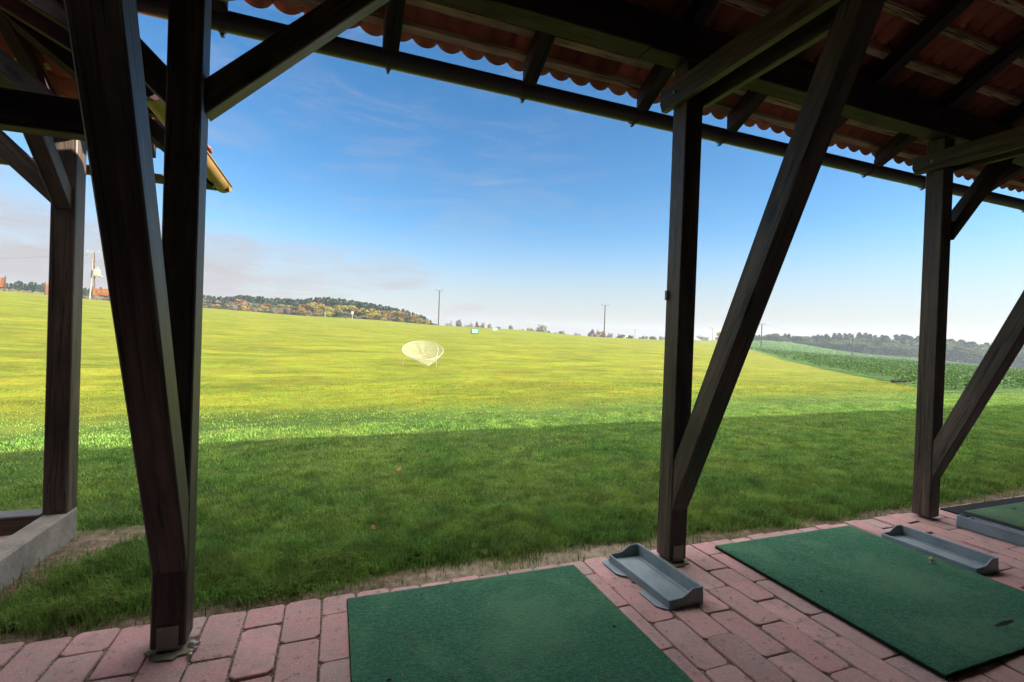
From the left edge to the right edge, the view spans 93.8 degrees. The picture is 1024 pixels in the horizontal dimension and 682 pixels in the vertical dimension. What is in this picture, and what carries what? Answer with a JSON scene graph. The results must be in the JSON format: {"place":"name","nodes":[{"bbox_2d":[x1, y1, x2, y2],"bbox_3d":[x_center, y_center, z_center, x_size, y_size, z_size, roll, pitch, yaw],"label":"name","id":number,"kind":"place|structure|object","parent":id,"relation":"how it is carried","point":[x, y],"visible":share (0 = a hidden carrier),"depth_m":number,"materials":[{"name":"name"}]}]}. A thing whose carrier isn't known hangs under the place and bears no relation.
{"place":"outdoors","nodes":[
{"label":"outdoors","id":0,"kind":"place"},
{"bbox_2d":[0,290,1023,644],"bbox_3d":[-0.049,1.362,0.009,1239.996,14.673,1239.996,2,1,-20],"label":"lawn","id":1,"kind":"structure","parent":0,"point":[262,338],"depth_m":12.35,"materials":[{"name":"green plant"}]},
{"bbox_2d":[0,276,5,291],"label":"wooden screen","id":2,"kind":"object","parent":1,"relation":"on","point":[3,282],"visible":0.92,"depth_m":87.91,"materials":[{"name":"orange wood"}]},
{"bbox_2d":[11,282,18,290],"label":"pine tree","id":3,"kind":"object","parent":1,"relation":"on","point":[15,286],"visible":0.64,"depth_m":150.42,"materials":[{"name":"green plant"}]},
{"bbox_2d":[5,611,30,626],"bbox_3d":[-2.612,1.480,2.540,0.088,0.036,0.118,2,0,-6],"label":"weed","id":4,"kind":"object","parent":1,"relation":"on","point":[17,623],"visible":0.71,"depth_m":2.54,"materials":[{"name":"green plant"}]},
{"bbox_2d":[18,281,24,290],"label":"pine tree","id":5,"kind":"object","parent":1,"relation":"on","point":[21,284],"visible":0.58,"depth_m":152.30,"materials":[{"name":"green plant"}]},
{"bbox_2d":[28,282,33,290],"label":"pine tree","id":6,"kind":"object","parent":1,"relation":"on","point":[31,284],"visible":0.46,"depth_m":156.13,"materials":[{"name":"green plant"}]},
{"bbox_2d":[31,282,39,291],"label":"pine tree","id":7,"kind":"object","parent":1,"relation":"on","point":[35,287],"visible":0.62,"depth_m":153.58,"materials":[{"name":"green plant"}]},
{"bbox_2d":[83,288,88,295],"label":"pine tree","id":8,"kind":"object","parent":1,"relation":"on","point":[85,291],"visible":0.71,"depth_m":149.93,"materials":[{"name":"green plant"}]},
{"bbox_2d":[86,250,102,298],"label":"transformer pole","id":9,"kind":"object","parent":1,"relation":"on","point":[96,272],"visible":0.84,"depth_m":97.80,"materials":[{"name":"grey wood"}]},
{"bbox_2d":[92,286,108,299],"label":"wooden screen","id":10,"kind":"object","parent":1,"relation":"on","point":[96,292],"visible":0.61,"depth_m":89.92,"materials":[{"name":"orange wood"}]},
{"bbox_2d":[0,0,232,589],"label":"roofed bay","id":11,"kind":"object","parent":1,"relation":"on","point":[40,109],"visible":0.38,"depth_m":3.54,"materials":[{"name":"wood"}]},
{"bbox_2d":[203,299,211,304],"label":"shrub","id":12,"kind":"object","parent":1,"relation":"on","point":[207,301],"visible":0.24,"depth_m":189.17,"materials":[{"name":"brown plant"}]},
{"bbox_2d":[215,300,223,306],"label":"shrub","id":13,"kind":"object","parent":1,"relation":"on","point":[219,302],"visible":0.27,"depth_m":184.14,"materials":[{"name":"brown plant"}]},
{"bbox_2d":[228,305,243,310],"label":"shrub","id":14,"kind":"object","parent":1,"relation":"on","point":[233,307],"visible":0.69,"depth_m":157.16,"materials":[{"name":"brown plant"}]},
{"bbox_2d":[224,301,250,306],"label":"shrub","id":15,"kind":"object","parent":1,"relation":"on","point":[237,303],"visible":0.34,"depth_m":180.22,"materials":[{"name":"brown plant"}]},
{"bbox_2d":[234,299,246,304],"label":"autumn tree","id":16,"kind":"object","parent":1,"relation":"on","point":[240,300],"visible":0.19,"depth_m":180.92,"materials":[{"name":"yellow plant"}]},
{"bbox_2d":[240,305,249,310],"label":"autumn tree","id":17,"kind":"object","parent":1,"relation":"on","point":[244,307],"visible":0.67,"depth_m":157.39,"materials":[{"name":"yellow plant"}]},
{"bbox_2d":[250,303,261,308],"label":"tree","id":18,"kind":"object","parent":1,"relation":"on","point":[256,305],"visible":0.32,"depth_m":178.58,"materials":[{"name":"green plant"}]},
{"bbox_2d":[259,296,264,304],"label":"pine tree","id":19,"kind":"object","parent":1,"relation":"on","point":[261,301],"visible":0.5,"depth_m":199.05,"materials":[{"name":"green plant"}]},
{"bbox_2d":[267,308,282,313],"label":"shrub","id":20,"kind":"object","parent":1,"relation":"on","point":[273,310],"visible":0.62,"depth_m":161.51,"materials":[{"name":"brown plant"}]},
{"bbox_2d":[269,305,284,308],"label":"tree","id":21,"kind":"object","parent":1,"relation":"on","point":[278,307],"visible":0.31,"depth_m":177.58,"materials":[{"name":"green plant"}]},
{"bbox_2d":[274,297,280,305],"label":"pine tree","id":22,"kind":"object","parent":1,"relation":"on","point":[278,300],"visible":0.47,"depth_m":201.15,"materials":[{"name":"green plant"}]},
{"bbox_2d":[282,308,295,314],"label":"shrub","id":23,"kind":"object","parent":1,"relation":"on","point":[287,311],"visible":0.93,"depth_m":158.01,"materials":[{"name":"brown plant"}]},
{"bbox_2d":[297,304,308,309],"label":"autumn tree","id":24,"kind":"object","parent":1,"relation":"on","point":[303,305],"visible":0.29,"depth_m":180.30,"materials":[{"name":"brown plant"}]},
{"bbox_2d":[304,310,313,315],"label":"shrub","id":25,"kind":"object","parent":1,"relation":"on","point":[307,313],"visible":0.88,"depth_m":161.13,"materials":[{"name":"brown plant"}]},
{"bbox_2d":[305,303,316,311],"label":"autumn tree","id":26,"kind":"object","parent":1,"relation":"on","point":[312,306],"visible":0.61,"depth_m":179.59,"materials":[{"name":"yellow plant"}]},
{"bbox_2d":[313,309,323,315],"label":"autumn tree","id":27,"kind":"object","parent":1,"relation":"on","point":[320,311],"visible":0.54,"depth_m":166.54,"materials":[{"name":"orange plant"}]},
{"bbox_2d":[313,304,329,310],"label":"autumn tree","id":28,"kind":"object","parent":1,"relation":"on","point":[322,306],"visible":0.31,"depth_m":178.30,"materials":[{"name":"yellow plant"}]},
{"bbox_2d":[323,311,331,316],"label":"autumn tree","id":29,"kind":"object","parent":1,"relation":"on","point":[328,313],"visible":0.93,"depth_m":158.23,"materials":[{"name":"yellow plant"}]},
{"bbox_2d":[325,297,329,305],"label":"pine tree","id":30,"kind":"object","parent":1,"relation":"on","point":[327,300],"visible":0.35,"depth_m":205.75,"materials":[{"name":"green plant"}]},
{"bbox_2d":[323,306,342,311],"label":"autumn tree","id":31,"kind":"object","parent":1,"relation":"on","point":[332,309],"visible":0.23,"depth_m":178.40,"materials":[{"name":"yellow plant"}]},
{"bbox_2d":[331,299,337,307],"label":"pine tree","id":32,"kind":"object","parent":1,"relation":"on","point":[334,302],"visible":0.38,"depth_m":196.01,"materials":[{"name":"green plant"}]},
{"bbox_2d":[332,311,345,317],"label":"tree","id":33,"kind":"object","parent":1,"relation":"on","point":[340,314],"visible":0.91,"depth_m":157.97,"materials":[{"name":"green plant"}]},
{"bbox_2d":[334,305,348,310],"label":"autumn tree","id":34,"kind":"object","parent":1,"relation":"on","point":[343,307],"visible":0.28,"depth_m":181.71,"materials":[{"name":"yellow plant"}]},
{"bbox_2d":[345,305,360,310],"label":"autumn tree","id":35,"kind":"object","parent":1,"relation":"on","point":[348,309],"visible":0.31,"depth_m":181.55,"materials":[{"name":"yellow plant"}]},
{"bbox_2d":[350,307,360,315],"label":"autumn tree","id":36,"kind":"object","parent":1,"relation":"on","point":[356,310],"visible":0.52,"depth_m":180.41,"materials":[{"name":"yellow plant"}]},
{"bbox_2d":[357,308,369,315],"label":"autumn tree","id":37,"kind":"object","parent":1,"relation":"on","point":[363,311],"visible":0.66,"depth_m":180.34,"materials":[{"name":"yellow plant"}]},
{"bbox_2d":[366,314,375,319],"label":"autumn tree","id":38,"kind":"object","parent":1,"relation":"on","point":[370,316],"visible":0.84,"depth_m":160.80,"materials":[{"name":"yellow plant"}]},
{"bbox_2d":[373,315,383,319],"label":"tree","id":39,"kind":"object","parent":1,"relation":"on","point":[377,317],"visible":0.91,"depth_m":159.42,"materials":[{"name":"green plant"}]},
{"bbox_2d":[381,310,390,316],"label":"autumn tree","id":40,"kind":"object","parent":1,"relation":"on","point":[384,312],"visible":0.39,"depth_m":182.18,"materials":[{"name":"orange plant"}]},
{"bbox_2d":[388,311,401,320],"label":"autumn tree","id":41,"kind":"object","parent":1,"relation":"on","point":[394,312],"visible":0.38,"depth_m":186.35,"materials":[{"name":"orange plant"}]},
{"bbox_2d":[402,341,442,367],"bbox_3d":[-3.762,0.542,20.206,1.668,1.085,1.569,2,1,19],"label":"practice net","id":42,"kind":"object","parent":1,"relation":"on","point":[423,359],"visible":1,"depth_m":19.75,"materials":[{"name":"beige fabric"}]},
{"bbox_2d":[435,289,443,324],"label":"utility pole","id":43,"kind":"object","parent":1,"relation":"on","point":[439,303],"visible":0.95,"depth_m":132.80,"materials":[{"name":"brown wood"}]},
{"bbox_2d":[456,319,463,326],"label":"tree","id":44,"kind":"object","parent":1,"relation":"on","point":[459,323],"visible":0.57,"depth_m":282.97,"materials":[{"name":"green plant"}]},
{"bbox_2d":[470,329,478,334],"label":"distance sign","id":45,"kind":"object","parent":1,"relation":"on","point":[474,331],"visible":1,"depth_m":69.87,"materials":[{"name":"metal"}]},
{"bbox_2d":[533,325,547,331],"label":"tree","id":46,"kind":"object","parent":1,"relation":"on","point":[542,328],"visible":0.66,"depth_m":269.50,"materials":[{"name":"green plant"}]},
{"bbox_2d":[588,329,596,336],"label":"shrub","id":47,"kind":"object","parent":1,"relation":"on","point":[592,334],"visible":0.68,"depth_m":264.57,"materials":[{"name":"brown plant"}]},
{"bbox_2d":[596,330,605,336],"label":"autumn tree","id":48,"kind":"object","parent":1,"relation":"on","point":[599,333],"visible":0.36,"depth_m":278.42,"materials":[{"name":"plant"}]},
{"bbox_2d":[601,303,608,336],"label":"utility pole","id":49,"kind":"object","parent":1,"relation":"on","point":[604,319],"visible":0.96,"depth_m":140.82,"materials":[{"name":"brown wood"}]},
{"bbox_2d":[696,335,708,339],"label":"tree","id":50,"kind":"object","parent":1,"relation":"on","point":[702,337],"visible":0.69,"depth_m":264.47,"materials":[{"name":"green plant"}]},
{"bbox_2d":[794,336,813,344],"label":"tree","id":51,"kind":"object","parent":1,"relation":"on","point":[802,338],"visible":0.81,"depth_m":264.48,"materials":[{"name":"green plant"}]},
{"bbox_2d":[821,341,834,347],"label":"tree","id":52,"kind":"object","parent":1,"relation":"on","point":[828,343],"visible":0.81,"depth_m":255.32,"materials":[{"name":"green plant"}]},
{"bbox_2d":[837,333,844,339],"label":"pine tree","id":53,"kind":"object","parent":1,"relation":"on","point":[839,337],"visible":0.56,"depth_m":273.55,"materials":[{"name":"green plant"}]},
{"bbox_2d":[833,341,853,350],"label":"tree","id":54,"kind":"object","parent":1,"relation":"on","point":[846,347],"visible":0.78,"depth_m":253.76,"materials":[{"name":"green plant"}]},
{"bbox_2d":[836,340,855,350],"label":"tree","id":55,"kind":"object","parent":1,"relation":"on","point":[846,342],"visible":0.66,"depth_m":253.38,"materials":[{"name":"green plant"}]},
{"bbox_2d":[851,343,866,352],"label":"tree","id":56,"kind":"object","parent":1,"relation":"on","point":[860,347],"visible":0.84,"depth_m":253.53,"materials":[{"name":"green plant"}]},
{"bbox_2d":[849,337,869,341],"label":"tree","id":57,"kind":"object","parent":1,"relation":"on","point":[859,339],"visible":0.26,"depth_m":264.30,"materials":[{"name":"green plant"}]},
{"bbox_2d":[866,334,874,342],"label":"pine tree","id":58,"kind":"object","parent":1,"relation":"on","point":[868,336],"visible":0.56,"depth_m":272.11,"materials":[{"name":"green plant"}]},
{"bbox_2d":[868,344,884,354],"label":"tree","id":59,"kind":"object","parent":1,"relation":"on","point":[872,347],"visible":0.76,"depth_m":249.82,"materials":[{"name":"green plant"}]},
{"bbox_2d":[870,345,890,354],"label":"tree","id":60,"kind":"object","parent":1,"relation":"on","point":[880,349],"visible":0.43,"depth_m":250.62,"materials":[{"name":"green plant"}]},
{"bbox_2d":[881,344,908,355],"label":"tree","id":61,"kind":"object","parent":1,"relation":"on","point":[895,350],"visible":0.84,"depth_m":247.56,"materials":[{"name":"green plant"}]},
{"bbox_2d":[879,343,910,355],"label":"tree","id":62,"kind":"object","parent":1,"relation":"on","point":[888,353],"visible":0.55,"depth_m":248.18,"materials":[{"name":"green plant"}]},
{"bbox_2d":[893,334,900,340],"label":"pine tree","id":63,"kind":"object","parent":1,"relation":"on","point":[896,337],"visible":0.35,"depth_m":268.61,"materials":[{"name":"green plant"}]},
{"bbox_2d":[884,343,917,356],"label":"tree","id":64,"kind":"object","parent":1,"relation":"on","point":[890,345],"visible":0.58,"depth_m":248.03,"materials":[{"name":"green plant"}]},
{"bbox_2d":[946,345,958,360],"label":"tree","id":65,"kind":"object","parent":1,"relation":"on","point":[956,358],"visible":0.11,"depth_m":240.17,"materials":[{"name":"green plant"}]},
{"bbox_2d":[946,345,965,354],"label":"tree","id":66,"kind":"object","parent":1,"relation":"on","point":[953,347],"visible":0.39,"depth_m":236.65,"materials":[{"name":"green plant"}]},
{"bbox_2d":[948,348,979,362],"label":"tree","id":67,"kind":"object","parent":1,"relation":"on","point":[960,351],"visible":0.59,"depth_m":233.41,"materials":[{"name":"green plant"}]},
{"bbox_2d":[959,348,977,363],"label":"tree","id":68,"kind":"object","parent":1,"relation":"on","point":[973,349],"visible":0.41,"depth_m":232.50,"materials":[{"name":"green plant"}]},
{"bbox_2d":[971,351,986,363],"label":"tree","id":69,"kind":"object","parent":1,"relation":"on","point":[981,354],"visible":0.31,"depth_m":230.97,"materials":[{"name":"green plant"}]},
{"bbox_2d":[1011,354,1023,366],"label":"tree","id":70,"kind":"object","parent":1,"relation":"on","point":[1017,363],"visible":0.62,"depth_m":225.78,"materials":[{"name":"green plant"}]},
{"bbox_2d":[1014,350,1023,367],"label":"pine tree","id":71,"kind":"object","parent":1,"relation":"on","point":[1021,352],"visible":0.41,"depth_m":226.60,"materials":[{"name":"green plant"}]},
{"bbox_2d":[0,495,1023,681],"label":"paving","id":72,"kind":"structure","parent":0,"point":[303,641],"depth_m":2.48,"materials":[{"name":"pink brick"}]},
{"bbox_2d":[188,640,198,646],"bbox_3d":[-1.567,1.490,2.357,0.043,0.030,0.043,2,1,32],"label":"pebble","id":73,"kind":"object","parent":72,"relation":"on","point":[192,643],"visible":0.97,"depth_m":2.35,"materials":[{"name":"grey stone"}]},
{"bbox_2d":[347,564,693,681],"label":"golf mat","id":74,"kind":"object","parent":72,"relation":"on","point":[560,624],"visible":1,"depth_m":2.49,"materials":[{"name":"green carpet"}]},
{"bbox_2d":[64,0,1023,662],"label":"driving range shelter","id":75,"kind":"object","parent":72,"relation":"on","point":[932,90],"visible":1,"depth_m":3.19,"materials":[{"name":"wood"}]},
{"bbox_2d":[602,543,702,609],"bbox_3d":[0.897,1.523,3.143,0.316,0.098,0.655,2,1,-22],"label":"ball tray","id":76,"kind":"object","parent":72,"relation":"on","point":[662,583],"visible":1,"depth_m":3.11,"materials":[{"name":"grey plastic"}]},
{"bbox_2d":[715,525,1023,679],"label":"golf mat","id":77,"kind":"object","parent":72,"relation":"on","point":[870,590],"visible":1,"depth_m":3.04,"materials":[{"name":"green carpet"}]},
{"bbox_2d":[929,556,933,563],"bbox_3d":[3.046,1.592,3.485,0.030,0.054,0.028,2,0,5],"label":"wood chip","id":78,"kind":"object","parent":77,"relation":"on","point":[931,558],"visible":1,"depth_m":3.48,"materials":[{"name":"wood"}]},
{"bbox_2d":[881,524,998,574],"bbox_3d":[3.286,1.603,3.716,0.262,0.098,0.645,2,1,-20],"label":"ball tray","id":79,"kind":"object","parent":72,"relation":"on","point":[970,559],"visible":0.98,"depth_m":3.69,"materials":[{"name":"grey plastic"}]},
{"bbox_2d":[940,496,1023,531],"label":"golf mat","id":80,"kind":"object","parent":72,"relation":"on","point":[1008,512],"visible":1,"depth_m":4.70,"materials":[{"name":"green carpet"}]},
{"bbox_2d":[956,514,1023,546],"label":"ball tray","id":81,"kind":"object","parent":72,"relation":"on","point":[1005,533],"visible":1,"depth_m":4.14,"materials":[{"name":"grey plastic"}]},
{"bbox_2d":[0,0,1023,344],"label":"sky","id":82,"kind":"structure","parent":0,"point":[350,180],"materials":[{"name":"blue"}]},
{"bbox_2d":[750,341,1023,392],"bbox_3d":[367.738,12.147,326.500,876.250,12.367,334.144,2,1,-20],"label":"crop field","id":83,"kind":"structure","parent":0,"point":[1000,388],"depth_m":41.27,"materials":[{"name":"green plant"}]},
{"bbox_2d":[763,334,780,338],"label":"tree","id":84,"kind":"object","parent":83,"relation":"on","point":[773,336],"visible":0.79,"depth_m":264.44,"materials":[{"name":"green plant"}]},
{"bbox_2d":[828,344,844,349],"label":"tree","id":85,"kind":"object","parent":83,"relation":"on","point":[839,345],"visible":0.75,"depth_m":255.04,"materials":[{"name":"green plant"}]},
{"bbox_2d":[844,342,862,351],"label":"tree","id":86,"kind":"object","parent":83,"relation":"on","point":[854,349],"visible":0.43,"depth_m":254.26,"materials":[{"name":"green plant"}]},
{"bbox_2d":[853,342,871,353],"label":"tree","id":87,"kind":"object","parent":83,"relation":"on","point":[866,347],"visible":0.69,"depth_m":251.88,"materials":[{"name":"green plant"}]},
{"bbox_2d":[871,339,881,353],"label":"pine tree","id":88,"kind":"object","parent":83,"relation":"on","point":[877,341],"visible":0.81,"depth_m":251.66,"materials":[{"name":"green plant"}]},
{"bbox_2d":[878,335,887,342],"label":"pine tree","id":89,"kind":"object","parent":83,"relation":"on","point":[880,338],"visible":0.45,"depth_m":263.72,"materials":[{"name":"green plant"}]},
{"bbox_2d":[880,335,891,343],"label":"pine tree","id":90,"kind":"object","parent":83,"relation":"on","point":[885,337],"visible":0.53,"depth_m":262.23,"materials":[{"name":"green plant"}]},
{"bbox_2d":[891,379,911,382],"bbox_3d":[18.090,1.897,22.242,0.824,0.208,0.227,2,0,12],"label":"log","id":91,"kind":"object","parent":83,"relation":"on","point":[893,381],"visible":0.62,"depth_m":22.21,"materials":[{"name":"grey wood"}]},
{"bbox_2d":[898,339,908,355],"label":"pine tree","id":92,"kind":"object","parent":83,"relation":"on","point":[903,341],"visible":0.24,"depth_m":252.50,"materials":[{"name":"green plant"}]},
{"bbox_2d":[898,345,915,355],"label":"tree","id":93,"kind":"object","parent":83,"relation":"on","point":[909,353],"visible":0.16,"depth_m":245.57,"materials":[{"name":"green plant"}]},
{"bbox_2d":[906,344,918,357],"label":"tree","id":94,"kind":"object","parent":83,"relation":"on","point":[915,348],"visible":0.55,"depth_m":241.97,"materials":[{"name":"green plant"}]},
{"bbox_2d":[954,342,964,361],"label":"pine tree","id":95,"kind":"object","parent":83,"relation":"on","point":[960,344],"visible":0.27,"depth_m":243.76,"materials":[{"name":"green plant"}]},
{"bbox_2d":[958,345,975,359],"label":"pine tree","id":96,"kind":"object","parent":83,"relation":"on","point":[964,355],"visible":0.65,"depth_m":234.16,"materials":[{"name":"green plant"}]}
]}

